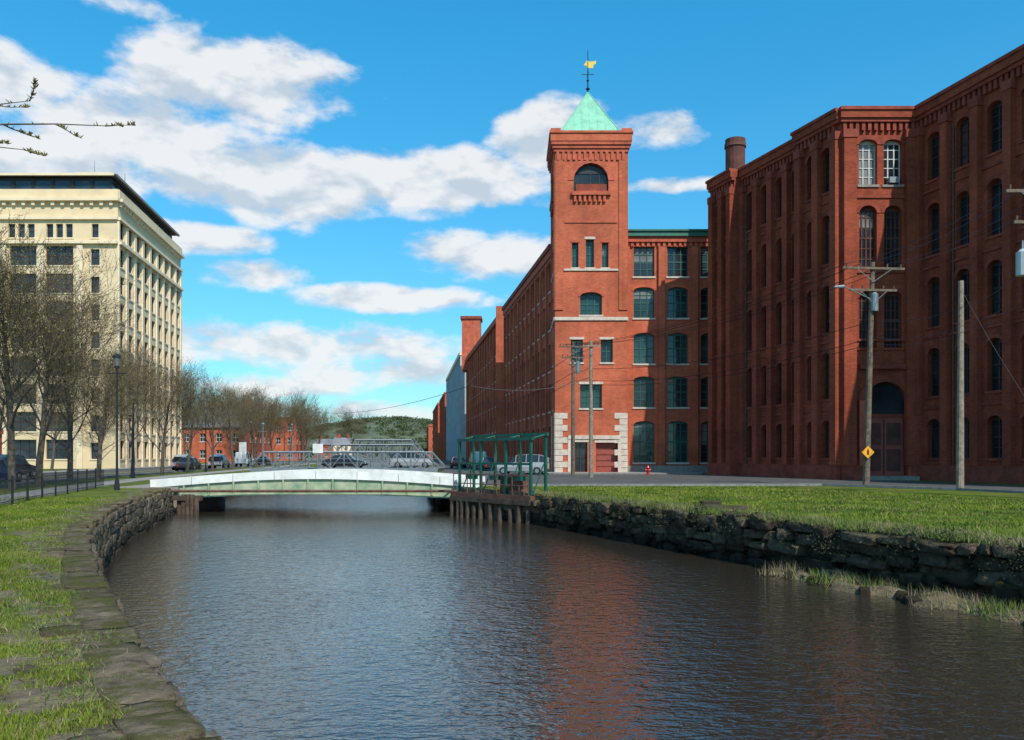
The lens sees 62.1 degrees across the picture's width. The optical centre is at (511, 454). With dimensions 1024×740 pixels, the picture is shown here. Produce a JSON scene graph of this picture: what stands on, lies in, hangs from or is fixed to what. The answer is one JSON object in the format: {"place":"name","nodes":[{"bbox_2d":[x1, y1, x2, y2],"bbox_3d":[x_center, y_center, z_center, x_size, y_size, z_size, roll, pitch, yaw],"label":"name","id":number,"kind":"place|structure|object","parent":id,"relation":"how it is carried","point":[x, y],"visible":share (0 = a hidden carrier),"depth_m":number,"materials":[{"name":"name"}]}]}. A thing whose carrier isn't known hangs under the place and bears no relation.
{"place":"outdoors","nodes":[
{"label":"outdoors","id":0,"kind":"place"},
{"bbox_2d":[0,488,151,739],"bbox_3d":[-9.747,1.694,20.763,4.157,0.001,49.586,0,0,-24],"label":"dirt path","id":1,"kind":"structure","parent":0,"point":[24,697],"depth_m":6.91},
{"bbox_2d":[1,462,318,504],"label":"sidewalk","id":2,"kind":"structure","parent":0,"point":[106,483],"depth_m":57.94,"materials":[{"name":"concrete"}]},
{"bbox_2d":[1,460,322,484],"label":"road","id":3,"kind":"structure","parent":0,"point":[125,472],"depth_m":87.27,"materials":[{"name":"asphalt"}]},
{"bbox_2d":[0,459,21,481],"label":"parked car","id":4,"kind":"object","parent":3,"relation":"on","point":[3,468],"visible":0.52,"depth_m":51.88,"materials":[{"name":"blue paint"}]},
{"bbox_2d":[0,454,35,478],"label":"parked car","id":5,"kind":"object","parent":3,"relation":"on","point":[24,466],"visible":0.35,"depth_m":58.08,"materials":[{"name":"paint"}]},
{"bbox_2d":[44,459,313,473],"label":"kerb","id":6,"kind":"structure","parent":3,"relation":"on","point":[120,469],"depth_m":97.02,"materials":[{"name":"stone"}]},
{"bbox_2d":[172,454,197,469],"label":"parked car","id":7,"kind":"object","parent":3,"relation":"on","point":[176,458],"visible":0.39,"depth_m":93.83,"materials":[{"name":"silver metal"}]},
{"bbox_2d":[175,457,201,470],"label":"parked car","id":8,"kind":"object","parent":3,"relation":"on","point":[181,463],"visible":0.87,"depth_m":90.55,"materials":[{"name":"paint"}]},
{"bbox_2d":[208,454,229,468],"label":"parked car","id":9,"kind":"object","parent":3,"relation":"on","point":[221,460],"visible":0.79,"depth_m":105.04,"materials":[{"name":"silver metal"}]},
{"bbox_2d":[234,452,253,466],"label":"parked car","id":10,"kind":"object","parent":3,"relation":"on","point":[241,458],"visible":0.82,"depth_m":121.47,"materials":[{"name":"white paint"}]},
{"bbox_2d":[43,459,312,472],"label":"sidewalk","id":11,"kind":"structure","parent":0,"point":[118,468],"depth_m":100.11,"materials":[{"name":"concrete"}]},
{"bbox_2d":[306,419,432,456],"bbox_3d":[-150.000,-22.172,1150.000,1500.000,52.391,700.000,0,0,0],"label":"hill","id":12,"kind":"structure","parent":0,"point":[371,433],"depth_m":912.93,"materials":[{"name":"plant"}]},
{"bbox_2d":[455,501,540,523],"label":"stone pier","id":13,"kind":"structure","parent":0,"point":[535,513],"depth_m":37.72,"materials":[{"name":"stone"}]},
{"bbox_2d":[0,457,1023,693],"bbox_3d":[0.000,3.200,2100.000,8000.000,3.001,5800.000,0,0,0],"label":"ground","id":14,"kind":"structure","parent":0,"point":[108,490],"depth_m":34.82,"materials":[{"name":"green plant"}]},
{"bbox_2d":[0,350,61,443],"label":"bare tree","id":15,"kind":"object","parent":14,"relation":"on","point":[18,396],"visible":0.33,"depth_m":78.24,"materials":[{"name":"brown plant"}]},
{"bbox_2d":[0,219,76,412],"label":"bare tree","id":16,"kind":"object","parent":14,"relation":"on","point":[4,294],"visible":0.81,"depth_m":38.25,"materials":[{"name":"brown plant"}]},
{"bbox_2d":[0,468,104,504],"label":"iron fence","id":17,"kind":"object","parent":14,"relation":"on","point":[51,484],"visible":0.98,"depth_m":34.22,"materials":[{"name":"black metal"}]},
{"bbox_2d":[21,371,93,470],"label":"bare tree","id":18,"kind":"object","parent":14,"relation":"on","point":[56,423],"visible":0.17,"depth_m":90.25,"materials":[{"name":"brown plant"}]},
{"bbox_2d":[0,78,135,155],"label":"bare tree","id":19,"kind":"object","parent":14,"relation":"on","point":[35,86],"visible":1,"depth_m":7.84,"materials":[{"name":"brown plant"}]},
{"bbox_2d":[0,253,143,486],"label":"bare tree","id":20,"kind":"object","parent":14,"relation":"on","point":[41,442],"visible":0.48,"depth_m":45.73,"materials":[{"name":"brown plant"}]},
{"bbox_2d":[0,203,146,489],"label":"bare tree","id":21,"kind":"object","parent":14,"relation":"on","point":[10,429],"visible":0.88,"depth_m":40.17,"materials":[{"name":"brown plant"}]},
{"bbox_2d":[0,490,151,739],"bbox_3d":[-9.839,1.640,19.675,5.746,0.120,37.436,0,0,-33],"label":"grass","id":22,"kind":"structure","parent":14,"relation":"on","point":[30,513],"depth_m":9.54,"materials":[{"name":"plant"}]},
{"bbox_2d":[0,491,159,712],"bbox_3d":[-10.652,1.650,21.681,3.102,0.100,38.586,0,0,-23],"label":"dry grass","id":23,"kind":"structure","parent":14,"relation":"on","point":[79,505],"depth_m":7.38,"materials":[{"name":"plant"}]},
{"bbox_2d":[0,287,172,482],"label":"bare tree","id":24,"kind":"object","parent":14,"relation":"on","point":[69,446],"visible":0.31,"depth_m":50.58,"materials":[{"name":"brown plant"}]},
{"bbox_2d":[0,160,184,468],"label":"cream apartment block","id":25,"kind":"structure","parent":14,"relation":"on","point":[88,209],"depth_m":105.35,"materials":[{"name":"beige stone"}]},
{"bbox_2d":[11,224,137,457],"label":"window glass","id":26,"kind":"structure","parent":25,"relation":"in","point":[25,425],"depth_m":105.34,"materials":[{"name":"glass"}]},
{"bbox_2d":[0,180,177,458],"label":"dark window frame","id":27,"kind":"structure","parent":25,"relation":"in","point":[56,256],"depth_m":107.75,"materials":[{"name":"metal"}]},
{"bbox_2d":[34,335,159,479],"bbox_3d":[-27.804,-3.276,56.954,8.650,10.120,8.548,0,0,-27],"label":"bare tree","id":28,"kind":"object","parent":14,"relation":"on","point":[100,443],"visible":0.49,"depth_m":57.47,"materials":[{"name":"brown plant"}]},
{"bbox_2d":[55,382,159,450],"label":"bare tree","id":29,"kind":"object","parent":14,"relation":"on","point":[98,421],"visible":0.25,"depth_m":104.08,"materials":[{"name":"brown plant"}]},
{"bbox_2d":[108,353,125,489],"bbox_3d":[-19.053,-1.600,41.000,0.821,6.600,0.457,0,0,-27],"label":"street lamp","id":30,"kind":"object","parent":14,"relation":"on","point":[117,357],"visible":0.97,"depth_m":40.95,"materials":[{"name":"black metal"}]},
{"bbox_2d":[127,392,139,477],"bbox_3d":[-27.624,-1.500,62.000,0.457,6.400,0.821,0,0,63],"label":"street lamp","id":31,"kind":"object","parent":14,"relation":"on","point":[133,474],"visible":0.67,"depth_m":61.96,"materials":[{"name":"black metal"}]},
{"bbox_2d":[90,342,189,477],"bbox_3d":[-28.478,-3.665,64.551,6.981,10.906,8.482,0,0,-37],"label":"bare tree","id":32,"kind":"object","parent":14,"relation":"on","point":[150,395],"visible":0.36,"depth_m":64.55,"materials":[{"name":"brown plant"}]},
{"bbox_2d":[90,490,223,739],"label":"stone wall","id":33,"kind":"structure","parent":14,"relation":"on","point":[116,530],"depth_m":26.07,"materials":[{"name":"stone"}]},
{"bbox_2d":[13,488,221,739],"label":"stone coping","id":34,"kind":"object","parent":33,"relation":"on","point":[164,716],"visible":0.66,"depth_m":7.15,"materials":[{"name":"stone"}]},
{"bbox_2d":[1,461,315,487],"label":"kerb","id":35,"kind":"structure","parent":14,"relation":"on","point":[30,483],"depth_m":74.88,"materials":[{"name":"concrete"}]},
{"bbox_2d":[108,345,228,474],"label":"bare tree","id":36,"kind":"object","parent":14,"relation":"on","point":[164,433],"visible":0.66,"depth_m":71.86,"materials":[{"name":"brown plant"}]},
{"bbox_2d":[151,361,227,472],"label":"bare tree","id":37,"kind":"object","parent":14,"relation":"on","point":[199,397],"visible":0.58,"depth_m":80.83,"materials":[{"name":"brown plant"}]},
{"bbox_2d":[182,395,214,453],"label":"bare tree","id":38,"kind":"object","parent":14,"relation":"on","point":[184,446],"visible":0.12,"depth_m":145.23,"materials":[{"name":"brown plant"}]},
{"bbox_2d":[180,374,253,470],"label":"bare tree","id":39,"kind":"object","parent":14,"relation":"on","point":[212,424],"visible":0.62,"depth_m":90.36,"materials":[{"name":"brown plant"}]},
{"bbox_2d":[182,413,270,462],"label":"brick building","id":40,"kind":"structure","parent":14,"relation":"on","point":[198,446],"depth_m":190.00,"materials":[{"name":"brick"}]},
{"bbox_2d":[185,433,264,457],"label":"white window frame","id":41,"kind":"object","parent":40,"relation":"attached to","point":[217,441],"visible":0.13,"depth_m":190.24,"materials":[{"name":"wood"}]},
{"bbox_2d":[185,434,250,457],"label":"window glass","id":42,"kind":"object","parent":41,"relation":"attached to","point":[203,452],"visible":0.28,"depth_m":190.30,"materials":[{"name":"glass"}]},
{"bbox_2d":[201,381,266,468],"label":"bare tree","id":43,"kind":"object","parent":14,"relation":"on","point":[229,426],"visible":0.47,"depth_m":102.17,"materials":[{"name":"brown plant"}]},
{"bbox_2d":[219,395,259,441],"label":"bare tree","id":44,"kind":"object","parent":14,"relation":"on","point":[242,425],"visible":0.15,"depth_m":184.76,"materials":[{"name":"brown plant"}]},
{"bbox_2d":[218,383,276,459],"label":"bare tree","id":45,"kind":"object","parent":14,"relation":"on","point":[253,448],"visible":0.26,"depth_m":159.73,"materials":[{"name":"brown plant"}]},
{"bbox_2d":[220,384,277,413],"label":"bare tree","id":46,"kind":"object","parent":14,"relation":"on","point":[246,394],"visible":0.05,"depth_m":230.93,"materials":[{"name":"brown plant"}]},
{"bbox_2d":[233,386,289,466],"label":"bare tree","id":47,"kind":"object","parent":14,"relation":"on","point":[271,414],"visible":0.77,"depth_m":115.84,"materials":[{"name":"brown plant"}]},
{"bbox_2d":[246,397,305,462],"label":"bare tree","id":48,"kind":"object","parent":14,"relation":"on","point":[274,430],"visible":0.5,"depth_m":131.82,"materials":[{"name":"brown plant"}]},
{"bbox_2d":[271,419,305,460],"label":"brick wall","id":49,"kind":"structure","parent":14,"relation":"on","point":[298,447],"depth_m":240.00,"materials":[{"name":"brick"}]},
{"bbox_2d":[266,397,320,464],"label":"bare tree","id":50,"kind":"object","parent":14,"relation":"on","point":[297,416],"visible":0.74,"depth_m":149.40,"materials":[{"name":"brown plant"}]},
{"bbox_2d":[113,469,484,512],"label":"canal bridge","id":51,"kind":"structure","parent":14,"relation":"on","point":[214,490],"depth_m":43.88,"materials":[{"name":"white paint"}]},
{"bbox_2d":[279,390,325,457],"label":"bare tree","id":52,"kind":"object","parent":14,"relation":"on","point":[298,402],"visible":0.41,"depth_m":243.59,"materials":[{"name":"brown plant"}]},
{"bbox_2d":[285,404,331,462],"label":"bare tree","id":53,"kind":"object","parent":14,"relation":"on","point":[315,427],"visible":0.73,"depth_m":171.86,"materials":[{"name":"brown plant"}]},
{"bbox_2d":[313,444,322,452],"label":"traffic sign","id":54,"kind":"object","parent":14,"relation":"on","point":[317,448],"visible":0.74,"depth_m":83.92,"materials":[{"name":"metal"}]},
{"bbox_2d":[300,405,347,461],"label":"bare tree","id":55,"kind":"object","parent":14,"relation":"on","point":[325,429],"visible":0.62,"depth_m":199.83,"materials":[{"name":"brown plant"}]},
{"bbox_2d":[333,446,353,454],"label":"cream trim","id":56,"kind":"structure","parent":14,"relation":"on","point":[349,447],"depth_m":400.00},
{"bbox_2d":[333,438,354,443],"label":"grey roof","id":57,"kind":"structure","parent":56,"relation":"on","point":[343,441],"depth_m":401.25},
{"bbox_2d":[249,451,444,471],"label":"truss bridge","id":58,"kind":"structure","parent":14,"relation":"on","point":[436,468],"depth_m":85.93,"materials":[{"name":"metal"}]},
{"bbox_2d":[321,455,367,467],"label":"moving car","id":59,"kind":"object","parent":58,"relation":"on","point":[339,462],"visible":0.67,"depth_m":88.15,"materials":[{"name":"paint"}]},
{"bbox_2d":[389,453,433,467],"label":"moving car","id":60,"kind":"object","parent":58,"relation":"on","point":[401,462],"visible":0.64,"depth_m":91.12,"materials":[{"name":"silver metal"}]},
{"bbox_2d":[332,406,375,455],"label":"bare tree","id":61,"kind":"object","parent":14,"relation":"on","point":[347,422],"visible":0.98,"depth_m":298.10,"materials":[{"name":"brown plant"}]},
{"bbox_2d":[306,415,432,457],"bbox_3d":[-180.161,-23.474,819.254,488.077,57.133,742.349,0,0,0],"label":"distant trees","id":62,"kind":"object","parent":14,"relation":"on","point":[404,421],"visible":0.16,"depth_m":939.08,"materials":[{"name":"green plant"}]},
{"bbox_2d":[319,444,426,465],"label":"truss bridge","id":63,"kind":"structure","parent":14,"relation":"on","point":[373,445],"depth_m":149.94,"materials":[{"name":"metal"}]},
{"bbox_2d":[348,439,420,461],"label":"truss bridge","id":64,"kind":"structure","parent":14,"relation":"on","point":[388,440],"depth_m":214.90,"materials":[{"name":"metal"}]},
{"bbox_2d":[426,425,432,457],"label":"brick mill","id":65,"kind":"object","parent":14,"relation":"on","point":[429,429],"visible":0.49,"depth_m":430.08,"materials":[{"name":"red brick"}]},
{"bbox_2d":[433,402,439,458],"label":"brick mill","id":66,"kind":"object","parent":14,"relation":"on","point":[436,431],"visible":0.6,"depth_m":347.17,"materials":[{"name":"red brick"}]},
{"bbox_2d":[439,392,445,459],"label":"brick mill","id":67,"kind":"object","parent":14,"relation":"on","point":[442,401],"visible":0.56,"depth_m":285.93,"materials":[{"name":"red brick"}]},
{"bbox_2d":[446,351,465,461],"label":"pale mill","id":68,"kind":"object","parent":14,"relation":"on","point":[456,411],"visible":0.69,"depth_m":212.59,"materials":[{"name":"blue"}]},
{"bbox_2d":[429,488,484,508],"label":"stone wall","id":69,"kind":"structure","parent":14,"relation":"on","point":[442,502],"depth_m":49.24,"materials":[{"name":"stone"}]},
{"bbox_2d":[460,306,503,462],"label":"brick mill","id":70,"kind":"object","parent":14,"relation":"on","point":[483,360],"visible":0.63,"depth_m":148.16,"materials":[{"name":"red brick"}]},
{"bbox_2d":[450,433,548,523],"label":"sluice gate","id":71,"kind":"structure","parent":14,"relation":"on","point":[514,488],"depth_m":38.91,"materials":[{"name":"green paint"}]},
{"bbox_2d":[559,342,584,475],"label":"utility pole","id":72,"kind":"object","parent":14,"relation":"on","point":[573,363],"visible":0.85,"depth_m":69.87,"materials":[{"name":"brown wood"}]},
{"bbox_2d":[583,341,598,477],"bbox_3d":[5.948,-3.400,63.971,1.200,10.400,0.413,0,0,0],"label":"utility pole","id":73,"kind":"object","parent":14,"relation":"on","point":[590,346],"visible":0.94,"depth_m":63.88,"materials":[{"name":"brown wood"}]},
{"bbox_2d":[502,50,707,472],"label":"brick mill with tower","id":74,"kind":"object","parent":14,"relation":"on","point":[599,271],"visible":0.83,"depth_m":79.70,"materials":[{"name":"red brick"}]},
{"bbox_2d":[575,442,586,471],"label":"dark window frame","id":75,"kind":"structure","parent":74,"relation":"in","point":[580,456],"depth_m":78.38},
{"bbox_2d":[596,444,615,470],"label":"door","id":76,"kind":"structure","parent":74,"relation":"in","point":[600,465],"depth_m":78.45,"materials":[{"name":"wood"}]},
{"bbox_2d":[571,174,706,470],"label":"window glass","id":77,"kind":"structure","parent":74,"relation":"in","point":[585,177],"depth_m":80.29,"materials":[{"name":"glass"}]},
{"bbox_2d":[571,245,706,444],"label":"window with blind","id":78,"kind":"structure","parent":74,"relation":"in","point":[636,250],"depth_m":80.29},
{"bbox_2d":[571,240,707,461],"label":"green window frame","id":79,"kind":"structure","parent":74,"relation":"in","point":[586,294],"depth_m":80.24,"materials":[{"name":"wood"}]},
{"bbox_2d":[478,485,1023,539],"bbox_3d":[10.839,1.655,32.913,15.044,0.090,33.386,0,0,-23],"label":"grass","id":80,"kind":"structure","parent":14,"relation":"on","point":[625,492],"depth_m":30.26,"materials":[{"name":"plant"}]},
{"bbox_2d":[483,484,1023,493],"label":"kerb","id":81,"kind":"structure","parent":14,"relation":"on","point":[945,488],"depth_m":46.32,"materials":[{"name":"stone"}]},
{"bbox_2d":[530,494,1023,608],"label":"stone wall","id":82,"kind":"structure","parent":14,"relation":"on","point":[939,564],"depth_m":21.28,"materials":[{"name":"stone"}]},
{"bbox_2d":[699,500,746,510],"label":"stone slab","id":83,"kind":"structure","parent":82,"relation":"on","point":[712,503],"depth_m":25.95,"materials":[{"name":"stone"}]},
{"bbox_2d":[553,493,1023,586],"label":"ivy","id":84,"kind":"object","parent":82,"relation":"on","point":[604,514],"visible":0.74,"depth_m":19.87,"materials":[{"name":"green plant"}]},
{"bbox_2d":[705,44,1023,484],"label":"dark brick mill","id":85,"kind":"object","parent":14,"relation":"on","point":[835,187],"visible":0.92,"depth_m":57.89,"materials":[{"name":"red brick"}]},
{"bbox_2d":[725,124,966,470],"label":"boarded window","id":86,"kind":"structure","parent":85,"relation":"in","point":[734,154],"depth_m":58.24,"materials":[{"name":"wood"}]},
{"bbox_2d":[859,145,873,228],"bbox_3d":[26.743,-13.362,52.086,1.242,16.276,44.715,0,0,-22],"label":"window with blind","id":87,"kind":"structure","parent":85,"relation":"in","point":[865,147],"depth_m":58.30,"materials":[{"name":"fabric"}]},
{"bbox_2d":[750,101,1001,457],"bbox_3d":[27.697,-10.600,52.521,4.573,21.600,44.803,0,0,-24],"label":"dark window frame","id":88,"kind":"structure","parent":85,"relation":"in","point":[999,104],"depth_m":54.53,"materials":[{"name":"metal"}]},
{"bbox_2d":[859,141,899,183],"bbox_3d":[25.100,-19.950,58.263,2.950,3.100,0.065,0,0,0],"label":"white window frame","id":89,"kind":"structure","parent":85,"relation":"in","point":[868,143],"depth_m":58.24,"materials":[{"name":"wood"}]},
{"bbox_2d":[870,417,903,474],"bbox_3d":[25.450,-0.600,58.245,2.740,4.000,0.090,0,0,0],"label":"door","id":90,"kind":"structure","parent":85,"relation":"in","point":[873,419],"depth_m":58.20,"materials":[{"name":"wood"}]},
{"bbox_2d":[781,106,1001,456],"bbox_3d":[27.732,-10.050,52.533,4.508,22.900,44.798,0,0,-24],"label":"window glass","id":91,"kind":"structure","parent":85,"relation":"in","point":[887,398],"depth_m":58.30,"materials":[{"name":"glass"}]},
{"bbox_2d":[842,262,904,484],"bbox_3d":[19.076,-4.199,44.947,3.401,12.009,0.491,0,0,-3],"label":"utility pole","id":92,"kind":"object","parent":14,"relation":"on","point":[867,452],"visible":0.94,"depth_m":44.87,"materials":[{"name":"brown wood"}]},
{"bbox_2d":[302,188,1023,412],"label":"power lines","id":93,"kind":"object","parent":92,"relation":"attached to","point":[595,342],"visible":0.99,"depth_m":48.99,"materials":[{"name":"black metal"}]},
{"bbox_2d":[794,568,1023,623],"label":"dirt bank","id":94,"kind":"structure","parent":14,"relation":"on","point":[881,591],"depth_m":17.53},
{"bbox_2d":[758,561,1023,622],"bbox_3d":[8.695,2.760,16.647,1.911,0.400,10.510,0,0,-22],"label":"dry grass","id":95,"kind":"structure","parent":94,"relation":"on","point":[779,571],"depth_m":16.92,"materials":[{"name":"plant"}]},
{"bbox_2d":[765,569,1023,626],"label":"fallen rocks","id":96,"kind":"object","parent":94,"relation":"on","point":[900,595],"visible":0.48,"depth_m":17.81,"materials":[{"name":"stone"}]},
{"bbox_2d":[791,568,1023,620],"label":"weeds","id":97,"kind":"object","parent":94,"relation":"on","point":[982,612],"visible":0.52,"depth_m":16.40,"materials":[{"name":"green plant"}]},
{"bbox_2d":[956,280,963,487],"bbox_3d":[21.609,-3.300,41.000,0.356,10.202,0.356,0,0,0],"label":"utility pole","id":98,"kind":"object","parent":14,"relation":"on","point":[960,426],"visible":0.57,"depth_m":40.88,"materials":[{"name":"grey wood"}]},
{"bbox_2d":[1005,184,1023,223],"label":"utility pole","id":99,"kind":"object","parent":14,"relation":"on","point":[1010,190],"visible":1,"depth_m":32.79,"materials":[{"name":"brown wood"}]},
{"bbox_2d":[1016,240,1023,276],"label":"pole transformer","id":100,"kind":"object","parent":99,"relation":"attached to","point":[1020,263],"visible":1,"depth_m":32.58,"materials":[{"name":"metal"}]},
{"bbox_2d":[0,0,1023,429],"label":"sky","id":101,"kind":"structure","parent":0,"point":[341,183],"materials":[{"name":"blue"}]},
{"bbox_2d":[104,466,1023,739],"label":"water","id":102,"kind":"structure","parent":0,"point":[332,618],"depth_m":13.80,"materials":[{"name":"grey liquid"}]},
{"bbox_2d":[171,494,202,513],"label":"timber piles","id":103,"kind":"object","parent":102,"relation":"in","point":[187,503],"visible":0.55,"depth_m":42.90,"materials":[{"name":"wood"}]},
{"bbox_2d":[525,472,700,473],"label":"sidewalk","id":104,"kind":"structure","parent":0,"point":[621,473],"depth_m":74.49,"materials":[{"name":"concrete"}]},
{"bbox_2d":[433,459,1023,490],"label":"road","id":105,"kind":"structure","parent":0,"point":[703,478],"depth_m":56.47,"materials":[{"name":"asphalt"}]},
{"bbox_2d":[449,457,465,467],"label":"parked car","id":106,"kind":"object","parent":105,"relation":"on","point":[454,461],"visible":0.84,"depth_m":110.33,"materials":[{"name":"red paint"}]},
{"bbox_2d":[478,457,497,470],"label":"parked car","id":107,"kind":"object","parent":105,"relation":"on","point":[488,459],"visible":0.24,"depth_m":90.43,"materials":[{"name":"paint"}]},
{"bbox_2d":[493,454,549,474],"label":"parked car","id":108,"kind":"object","parent":105,"relation":"on","point":[538,461],"visible":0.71,"depth_m":73.10,"materials":[{"name":"silver metal"}]},
{"label":"dirt path","id":109,"kind":"structure","parent":0,"visible":0},
{"bbox_2d":[525,489,1023,547],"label":"weeds","id":110,"kind":"object","parent":109,"relation":"on","point":[870,529],"visible":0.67,"depth_m":20.34,"materials":[{"name":"green plant"}]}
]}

